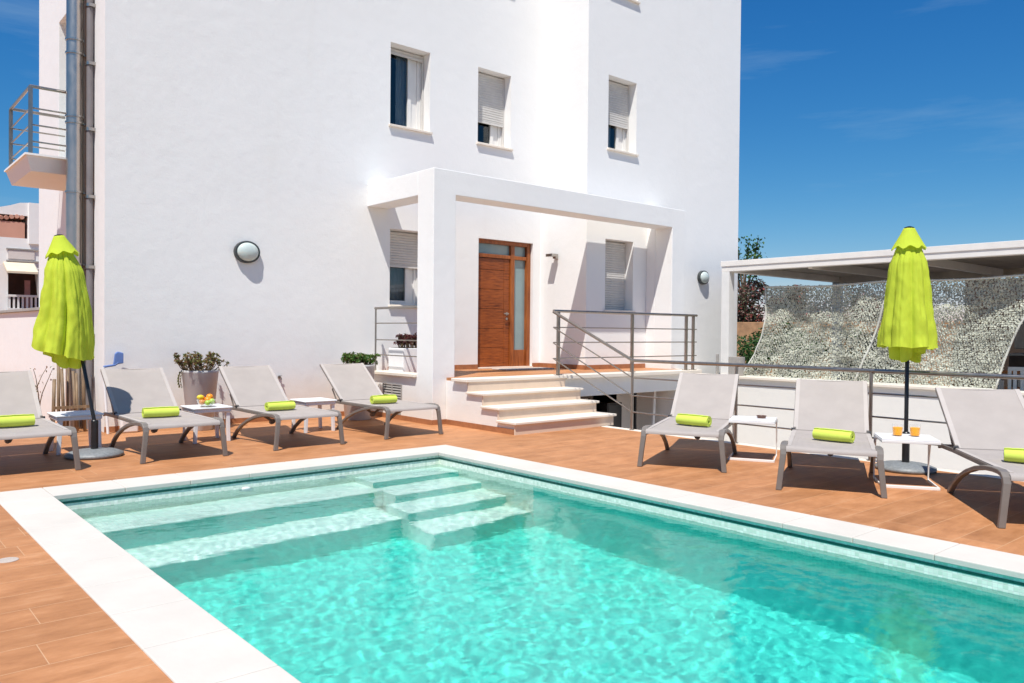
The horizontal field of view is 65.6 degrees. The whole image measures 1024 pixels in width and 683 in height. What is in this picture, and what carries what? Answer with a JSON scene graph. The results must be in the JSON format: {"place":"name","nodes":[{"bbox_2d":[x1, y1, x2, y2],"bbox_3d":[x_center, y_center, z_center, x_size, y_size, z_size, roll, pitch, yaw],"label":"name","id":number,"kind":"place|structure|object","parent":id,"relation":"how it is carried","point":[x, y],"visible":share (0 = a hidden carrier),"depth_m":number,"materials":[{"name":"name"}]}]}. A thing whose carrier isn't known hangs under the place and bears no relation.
{"place":"outdoors","nodes":[
{"label":"outdoors","id":0,"kind":"place"},
{"bbox_2d":[0,203,38,309],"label":"neighbour building","id":1,"kind":"structure","parent":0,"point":[19,255],"depth_m":18.92,"materials":[{"name":"white paint"}]},
{"bbox_2d":[8,273,38,307],"bbox_3d":[-12.131,-1.253,19.635,0.790,1.200,0.030,0,1,-41],"label":"window","id":2,"kind":"structure","parent":1,"relation":"in","point":[15,280],"depth_m":19.61,"materials":[{"name":"black glass"}]},
{"bbox_2d":[0,416,1023,682],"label":"deck","id":3,"kind":"structure","parent":0,"point":[58,624],"depth_m":6.96,"materials":[{"name":"wood"}]},
{"bbox_2d":[0,557,18,562],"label":"drain cap","id":4,"kind":"object","parent":3,"relation":"on","point":[7,559],"visible":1,"depth_m":4.43,"materials":[{"name":"plastic"}]},
{"bbox_2d":[0,307,65,421],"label":"garden wall","id":5,"kind":"structure","parent":3,"relation":"on","point":[18,352],"depth_m":12.29,"materials":[{"name":"white paint"}]},
{"bbox_2d":[0,370,80,469],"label":"sun lounger","id":6,"kind":"object","parent":3,"relation":"on","point":[18,393],"visible":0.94,"depth_m":8.09,"materials":[{"name":"beige fabric"}]},
{"bbox_2d":[0,414,34,427],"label":"rolled towel","id":7,"kind":"object","parent":6,"relation":"on","point":[17,420],"visible":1,"depth_m":7.42,"materials":[{"name":"fabric"}]},
{"bbox_2d":[30,366,54,403],"bbox_3d":[-6.287,0.717,10.308,0.634,0.800,0.381,1,1,6],"label":"twig plant","id":8,"kind":"object","parent":3,"relation":"on","point":[42,382],"visible":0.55,"depth_m":10.34,"materials":[{"name":"red plant"}]},
{"bbox_2d":[52,379,55,411],"bbox_3d":[-5.702,0.798,9.883,0.038,0.661,0.109,0,1,-18],"label":"bamboo cane","id":9,"kind":"object","parent":3,"relation":"on","point":[53,392],"visible":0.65,"depth_m":9.88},
{"bbox_2d":[57,365,59,411],"bbox_3d":[-5.641,0.686,9.886,0.037,0.884,0.129,0,1,-32],"label":"bamboo cane","id":10,"kind":"object","parent":3,"relation":"on","point":[58,386],"visible":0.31,"depth_m":9.88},
{"bbox_2d":[60,368,65,425],"bbox_3d":[-5.591,0.733,9.893,0.143,0.794,0.039,1,1,42],"label":"bamboo cane","id":11,"kind":"object","parent":3,"relation":"on","point":[62,389],"visible":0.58,"depth_m":9.89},
{"bbox_2d":[66,368,69,425],"bbox_3d":[-5.598,0.720,10.015,0.031,0.816,0.149,0,1,-27],"label":"bamboo cane","id":12,"kind":"object","parent":3,"relation":"on","point":[67,398],"visible":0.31,"depth_m":10.01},
{"bbox_2d":[71,371,77,432],"bbox_3d":[-5.434,0.750,9.874,0.141,0.762,0.034,1,1,39],"label":"bamboo cane","id":13,"kind":"object","parent":3,"relation":"on","point":[74,395],"visible":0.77,"depth_m":9.87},
{"bbox_2d":[53,405,89,409],"bbox_3d":[-5.443,0.812,9.822,0.400,0.035,0.015,0,1,-41],"label":"bundle strap","id":14,"kind":"object","parent":13,"relation":"attached to","point":[70,407],"visible":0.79,"depth_m":9.81,"materials":[{"name":"brown wood"}]},
{"bbox_2d":[47,410,103,454],"bbox_3d":[-4.602,0.952,8.374,0.450,0.405,0.450,0,1,-41],"label":"side table","id":15,"kind":"object","parent":3,"relation":"on","point":[60,417],"visible":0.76,"depth_m":8.28,"materials":[{"name":"white plastic"}]},
{"bbox_2d":[75,373,78,430],"bbox_3d":[-5.509,0.765,10.064,0.028,0.726,0.144,0,1,-38],"label":"bamboo cane","id":16,"kind":"object","parent":3,"relation":"on","point":[76,381],"visible":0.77,"depth_m":10.07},
{"bbox_2d":[31,234,123,459],"bbox_3d":[-4.381,0.039,8.014,0.845,2.244,0.654,1,1,12],"label":"parasol","id":17,"kind":"object","parent":3,"relation":"on","point":[63,334],"visible":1,"depth_m":7.88,"materials":[{"name":"green fabric"}]},
{"bbox_2d":[81,366,86,431],"bbox_3d":[-5.390,0.603,9.995,0.150,1.054,0.038,1,1,42],"label":"bamboo cane","id":18,"kind":"object","parent":3,"relation":"on","point":[83,402],"visible":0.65,"depth_m":9.98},
{"bbox_2d":[102,352,122,433],"bbox_3d":[-4.928,0.631,9.834,0.245,1.009,0.136,0,1,-41],"label":"pool net","id":19,"kind":"object","parent":3,"relation":"on","point":[118,357],"visible":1,"depth_m":9.79,"materials":[{"name":"blue plastic"}]},
{"bbox_2d":[120,420,137,432],"bbox_3d":[-4.774,0.964,9.905,0.200,0.340,0.100,0,1,-41],"label":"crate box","id":20,"kind":"object","parent":3,"relation":"on","point":[132,429],"visible":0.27,"depth_m":9.86,"materials":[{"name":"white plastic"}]},
{"bbox_2d":[100,367,227,463],"bbox_3d":[-3.828,0.747,8.565,0.845,0.847,1.845,0,1,-41],"label":"sun lounger","id":21,"kind":"object","parent":3,"relation":"on","point":[132,393],"visible":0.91,"depth_m":8.83,"materials":[{"name":"beige"}]},
{"bbox_2d":[142,406,178,417],"bbox_3d":[-3.702,0.742,8.372,0.354,0.110,0.118,0,1,-38],"label":"rolled towel","id":22,"kind":"object","parent":21,"relation":"on","point":[168,411],"visible":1,"depth_m":8.33,"materials":[{"name":"fabric"}]},
{"bbox_2d":[173,351,230,430],"bbox_3d":[-4.005,0.626,10.233,0.663,1.022,0.592,0,1,-41],"label":"potted plant","id":23,"kind":"object","parent":3,"relation":"on","point":[198,379],"visible":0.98,"depth_m":10.08,"materials":[{"name":"white plant"}]},
{"bbox_2d":[180,404,232,443],"bbox_3d":[-3.553,0.951,9.241,0.450,0.405,0.450,0,1,-41],"label":"side table","id":24,"kind":"object","parent":3,"relation":"on","point":[216,409],"visible":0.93,"depth_m":9.18,"materials":[{"name":"white plastic"}]},
{"bbox_2d":[218,365,344,450],"bbox_3d":[-2.820,0.745,9.462,0.845,0.847,1.845,0,1,-41],"label":"sun lounger","id":25,"kind":"object","parent":3,"relation":"on","point":[253,389],"visible":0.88,"depth_m":9.72,"materials":[{"name":"beige"}]},
{"bbox_2d":[264,401,295,410],"bbox_3d":[-2.684,0.743,9.198,0.338,0.106,0.121,0,1,-43],"label":"rolled towel","id":26,"kind":"object","parent":25,"relation":"on","point":[278,405],"visible":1,"depth_m":9.15,"materials":[{"name":"fabric"}]},
{"bbox_2d":[290,397,336,432],"bbox_3d":[-2.564,0.948,10.253,0.450,0.405,0.450,0,1,-41],"label":"side table","id":27,"kind":"object","parent":3,"relation":"on","point":[318,401],"visible":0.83,"depth_m":10.19,"materials":[{"name":"white plastic"}]},
{"bbox_2d":[341,351,380,419],"bbox_3d":[-2.255,0.635,11.639,0.575,1.001,0.540,0,1,-41],"label":"potted plant","id":28,"kind":"object","parent":3,"relation":"on","point":[366,360],"visible":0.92,"depth_m":11.49,"materials":[{"name":"green plant"}]},
{"bbox_2d":[4,0,740,436],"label":"house","id":29,"kind":"structure","parent":3,"relation":"on","point":[292,192],"depth_m":12.11,"materials":[{"name":"white paint"}]},
{"bbox_2d":[374,306,416,370],"bbox_3d":[-1.706,-0.032,11.736,0.038,0.973,1.209,0,1,-41],"label":"side railing","id":30,"kind":"object","parent":29,"relation":"on","point":[395,307],"visible":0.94,"depth_m":11.83,"materials":[{"name":"metal"}]},
{"bbox_2d":[388,333,416,372],"bbox_3d":[-1.554,0.165,12.231,0.534,0.630,0.565,0,1,-41],"label":"potted plant","id":31,"kind":"object","parent":29,"relation":"on","point":[402,364],"visible":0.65,"depth_m":12.07,"materials":[{"name":"white plant"}]},
{"bbox_2d":[388,231,417,306],"bbox_3d":[-1.767,-1.163,12.906,0.760,1.244,0.407,0,1,-41],"label":"window","id":32,"kind":"structure","parent":29,"relation":"in","point":[403,245],"depth_m":13.03,"materials":[{"name":"white paint"}]},
{"bbox_2d":[389,48,432,134],"bbox_3d":[-1.829,-4.030,12.991,0.815,1.385,0.705,0,1,-41],"label":"window","id":33,"kind":"structure","parent":29,"relation":"in","point":[406,82],"depth_m":13.08,"materials":[{"name":"glass"}]},
{"bbox_2d":[476,72,512,150],"bbox_3d":[-0.505,-4.033,14.135,0.805,1.385,0.705,0,1,-41],"label":"window","id":34,"kind":"structure","parent":29,"relation":"in","point":[490,88],"depth_m":14.14,"materials":[{"name":"white paint"}]},
{"bbox_2d":[478,238,532,368],"bbox_3d":[-0.147,-0.660,14.190,1.270,2.262,0.188,0,1,-41],"label":"front door","id":35,"kind":"structure","parent":29,"relation":"in","point":[504,267],"depth_m":14.24,"materials":[{"name":"brown wood"}]},
{"bbox_2d":[492,367,553,369],"bbox_3d":[0.200,0.471,13.768,1.100,0.018,0.400,0,1,-41],"label":"door mat","id":36,"kind":"object","parent":29,"relation":"on","point":[530,368],"depth_m":13.63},
{"bbox_2d":[580,396,592,399],"bbox_3d":[0.715,2.082,13.313,1.760,2.320,0.070,0,1,-41],"label":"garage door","id":37,"kind":"structure","parent":29,"relation":"in","point":[582,397],"depth_m":13.77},
{"bbox_2d":[604,241,634,311],"bbox_3d":[1.734,-1.153,14.567,0.810,1.355,0.705,0,1,-41],"label":"window","id":38,"kind":"structure","parent":29,"relation":"in","point":[614,251],"depth_m":14.53,"materials":[{"name":"white paint"}]},
{"bbox_2d":[607,81,638,156],"bbox_3d":[1.794,-4.040,14.561,0.820,1.390,0.705,0,1,-41],"label":"window","id":39,"kind":"structure","parent":29,"relation":"in","point":[618,101],"depth_m":14.59,"materials":[{"name":"white paint"}]},
{"bbox_2d":[553,309,697,374],"bbox_3d":[1.948,0.011,12.982,3.520,0.981,0.100,0,1,-41],"label":"porch railing","id":40,"kind":"object","parent":29,"relation":"on","point":[632,342],"visible":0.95,"depth_m":12.98,"materials":[{"name":"metal"}]},
{"bbox_2d":[320,363,442,439],"bbox_3d":[-1.785,0.742,10.422,0.845,0.847,1.845,0,1,-41],"label":"sun lounger","id":41,"kind":"object","parent":3,"relation":"on","point":[354,384],"visible":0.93,"depth_m":10.67,"materials":[{"name":"beige"}]},
{"bbox_2d":[370,394,396,403],"bbox_3d":[-1.642,0.736,10.164,0.346,0.112,0.117,0,1,-39],"label":"rolled towel","id":42,"kind":"object","parent":41,"relation":"on","point":[380,399],"visible":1,"depth_m":10.11,"materials":[{"name":"fabric"}]},
{"bbox_2d":[0,445,1023,682],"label":"pool coping","id":43,"kind":"object","parent":3,"relation":"on","point":[174,634],"visible":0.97,"depth_m":4.82,"materials":[{"name":"stone"}]},
{"bbox_2d":[59,456,1023,595],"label":"pool basin","id":44,"kind":"object","parent":3,"relation":"in","point":[1007,584],"visible":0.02,"depth_m":6.32,"materials":[{"name":"green tile"}]},
{"bbox_2d":[72,464,1023,682],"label":"water","id":45,"kind":"structure","parent":44,"relation":"in","point":[438,573],"depth_m":4.36,"materials":[{"name":"teal liquid"}]},
{"bbox_2d":[637,373,738,472],"bbox_3d":[1.951,0.801,8.408,0.845,0.847,1.845,1,1,22],"label":"sun lounger","id":46,"kind":"object","parent":3,"relation":"on","point":[713,396],"visible":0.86,"depth_m":8.80,"materials":[{"name":"beige fabric"}]},
{"bbox_2d":[676,413,711,426],"bbox_3d":[1.836,0.793,8.036,0.354,0.115,0.122,1,1,42],"label":"rolled towel","id":47,"kind":"object","parent":46,"relation":"on","point":[694,420],"visible":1,"depth_m":7.98,"materials":[{"name":"fabric"}]},
{"bbox_2d":[728,416,777,462],"bbox_3d":[2.518,1.011,8.302,0.456,0.417,0.442,1,1,22],"label":"side table","id":48,"kind":"object","parent":3,"relation":"on","point":[754,420],"visible":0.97,"depth_m":8.15,"materials":[{"name":"white plastic"}]},
{"bbox_2d":[756,415,765,418],"bbox_3d":[2.614,0.789,8.326,0.104,0.028,0.104,0,1,-41],"label":"ashtray","id":49,"kind":"object","parent":48,"relation":"on","point":[761,416],"visible":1,"depth_m":8.29,"materials":[{"name":"brown glass"}]},
{"bbox_2d":[601,426,1023,481],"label":"terrace kerb","id":50,"kind":"structure","parent":3,"relation":"attached to","point":[947,470],"depth_m":8.64,"materials":[{"name":"beige stone"}]},
{"bbox_2d":[552,311,1023,460],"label":"terrace railing","id":51,"kind":"object","parent":50,"relation":"on","point":[937,373],"visible":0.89,"depth_m":9.12,"materials":[{"name":"metal"}]},
{"bbox_2d":[776,379,886,498],"bbox_3d":[2.934,0.823,7.316,0.845,0.847,1.845,1,1,22],"label":"sun lounger","id":52,"kind":"object","parent":3,"relation":"on","point":[833,404],"visible":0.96,"depth_m":7.71,"materials":[{"name":"beige fabric"}]},
{"bbox_2d":[812,428,854,442],"bbox_3d":[2.817,0.819,6.965,0.338,0.108,0.116,1,1,45],"label":"rolled towel","id":53,"kind":"object","parent":52,"relation":"on","point":[833,434],"visible":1,"depth_m":6.92,"materials":[{"name":"fabric"}]},
{"bbox_2d":[875,226,937,474],"bbox_3d":[3.808,0.066,7.645,0.574,2.347,0.550,0,1,-41],"label":"parasol","id":54,"kind":"object","parent":3,"relation":"on","point":[907,332],"visible":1,"depth_m":7.50,"materials":[{"name":"green fabric"}]},
{"bbox_2d":[873,433,940,490],"bbox_3d":[3.431,1.037,6.923,0.456,0.417,0.442,1,1,16],"label":"side table","id":55,"kind":"object","parent":3,"relation":"on","point":[929,440],"visible":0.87,"depth_m":6.78,"materials":[{"name":"white plastic"}]},
{"bbox_2d":[892,427,902,434],"bbox_3d":[3.380,0.775,6.966,0.090,0.105,0.090,0,1,-41],"label":"juice glass","id":56,"kind":"object","parent":55,"relation":"on","point":[897,430],"visible":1,"depth_m":6.94,"materials":[{"name":"orange glass"}]},
{"bbox_2d":[910,427,919,435],"bbox_3d":[3.520,0.776,6.941,0.090,0.105,0.090,0,1,-41],"label":"juice glass","id":57,"kind":"object","parent":55,"relation":"on","point":[914,431],"visible":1,"depth_m":6.91,"materials":[{"name":"orange glass"}]},
{"bbox_2d":[935,387,1023,528],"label":"sun lounger","id":58,"kind":"object","parent":3,"relation":"on","point":[988,424],"visible":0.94,"depth_m":6.67,"materials":[{"name":"beige"}]},
{"bbox_2d":[1004,448,1023,462],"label":"rolled towel","id":59,"kind":"object","parent":58,"relation":"on","point":[1013,454],"visible":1,"depth_m":5.85,"materials":[{"name":"fabric"}]},
{"bbox_2d":[0,0,1023,320],"label":"sky","id":60,"kind":"structure","parent":0,"point":[862,122],"materials":[{"name":"blue"}]},
{"bbox_2d":[963,278,1023,388],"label":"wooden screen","id":61,"kind":"object","parent":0,"point":[1012,350],"depth_m":16.74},
{"bbox_2d":[996,370,1019,388],"bbox_3d":[8.997,0.883,13.604,1.200,0.760,1.000,0,1,-41],"label":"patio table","id":62,"kind":"object","parent":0,"point":[1006,371],"visible":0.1,"depth_m":13.55,"materials":[{"name":"wood"}]},
{"bbox_2d":[1000,367,1023,390],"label":"patio chair","id":63,"kind":"object","parent":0,"point":[1015,370],"visible":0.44,"depth_m":12.64,"materials":[{"name":"white paint"}]},
{"bbox_2d":[1008,309,1023,386],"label":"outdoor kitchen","id":64,"kind":"object","parent":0,"point":[1016,359],"visible":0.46,"depth_m":14.31,"materials":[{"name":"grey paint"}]},
{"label":"neighbour yard","id":65,"kind":"structure","parent":0,"visible":0},
{"bbox_2d":[737,234,766,312],"bbox_3d":[6.818,-1.003,23.557,1.592,4.255,2.122,1,1,23],"label":"tree","id":66,"kind":"object","parent":65,"relation":"on","point":[748,252],"visible":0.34,"depth_m":23.13,"materials":[{"name":"green plant"}]},
{"bbox_2d":[737,317,825,377],"bbox_3d":[6.423,0.285,19.884,2.182,1.822,2.447,0,1,-41],"label":"hedge bush","id":67,"kind":"object","parent":65,"relation":"on","point":[749,352],"visible":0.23,"depth_m":19.44,"materials":[{"name":"green plant"}]},
{"bbox_2d":[737,278,831,321],"bbox_3d":[7.530,-0.340,22.675,2.589,2.990,4.354,0,1,-41],"label":"flowering bush","id":68,"kind":"object","parent":65,"relation":"on","point":[749,314],"visible":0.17,"depth_m":22.68,"materials":[{"name":"green plant"}]},
{"bbox_2d":[810,287,883,321],"bbox_3d":[9.275,-0.154,21.377,2.317,2.682,3.607,0,1,-41],"label":"flowering bush","id":69,"kind":"object","parent":65,"relation":"on","point":[861,308],"visible":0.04,"depth_m":20.87,"materials":[{"name":"green plant"}]},
{"bbox_2d":[737,321,963,386],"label":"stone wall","id":70,"kind":"structure","parent":65,"relation":"on","point":[746,328],"depth_m":20.10,"materials":[{"name":"grey stone"}]},
{"bbox_2d":[804,328,909,382],"bbox_3d":[8.121,0.415,18.539,2.068,1.599,2.545,0,1,-41],"label":"hedge bush","id":71,"kind":"object","parent":65,"relation":"on","point":[892,376],"visible":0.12,"depth_m":18.19,"materials":[{"name":"green plant"}]},
{"bbox_2d":[697,373,1023,475],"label":"boundary wall","id":72,"kind":"structure","parent":65,"relation":"on","point":[923,408],"depth_m":12.90,"materials":[{"name":"white paint"}]},
{"bbox_2d":[716,240,1023,379],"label":"pergola","id":73,"kind":"object","parent":65,"relation":"on","point":[987,259],"visible":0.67,"depth_m":14.76,"materials":[{"name":"white paint"}]},
{"bbox_2d":[743,274,1023,388],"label":"camouflage net","id":74,"kind":"object","parent":73,"relation":"hanging from","point":[860,360],"visible":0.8,"depth_m":13.26,"materials":[{"name":"fabric"}]}
]}

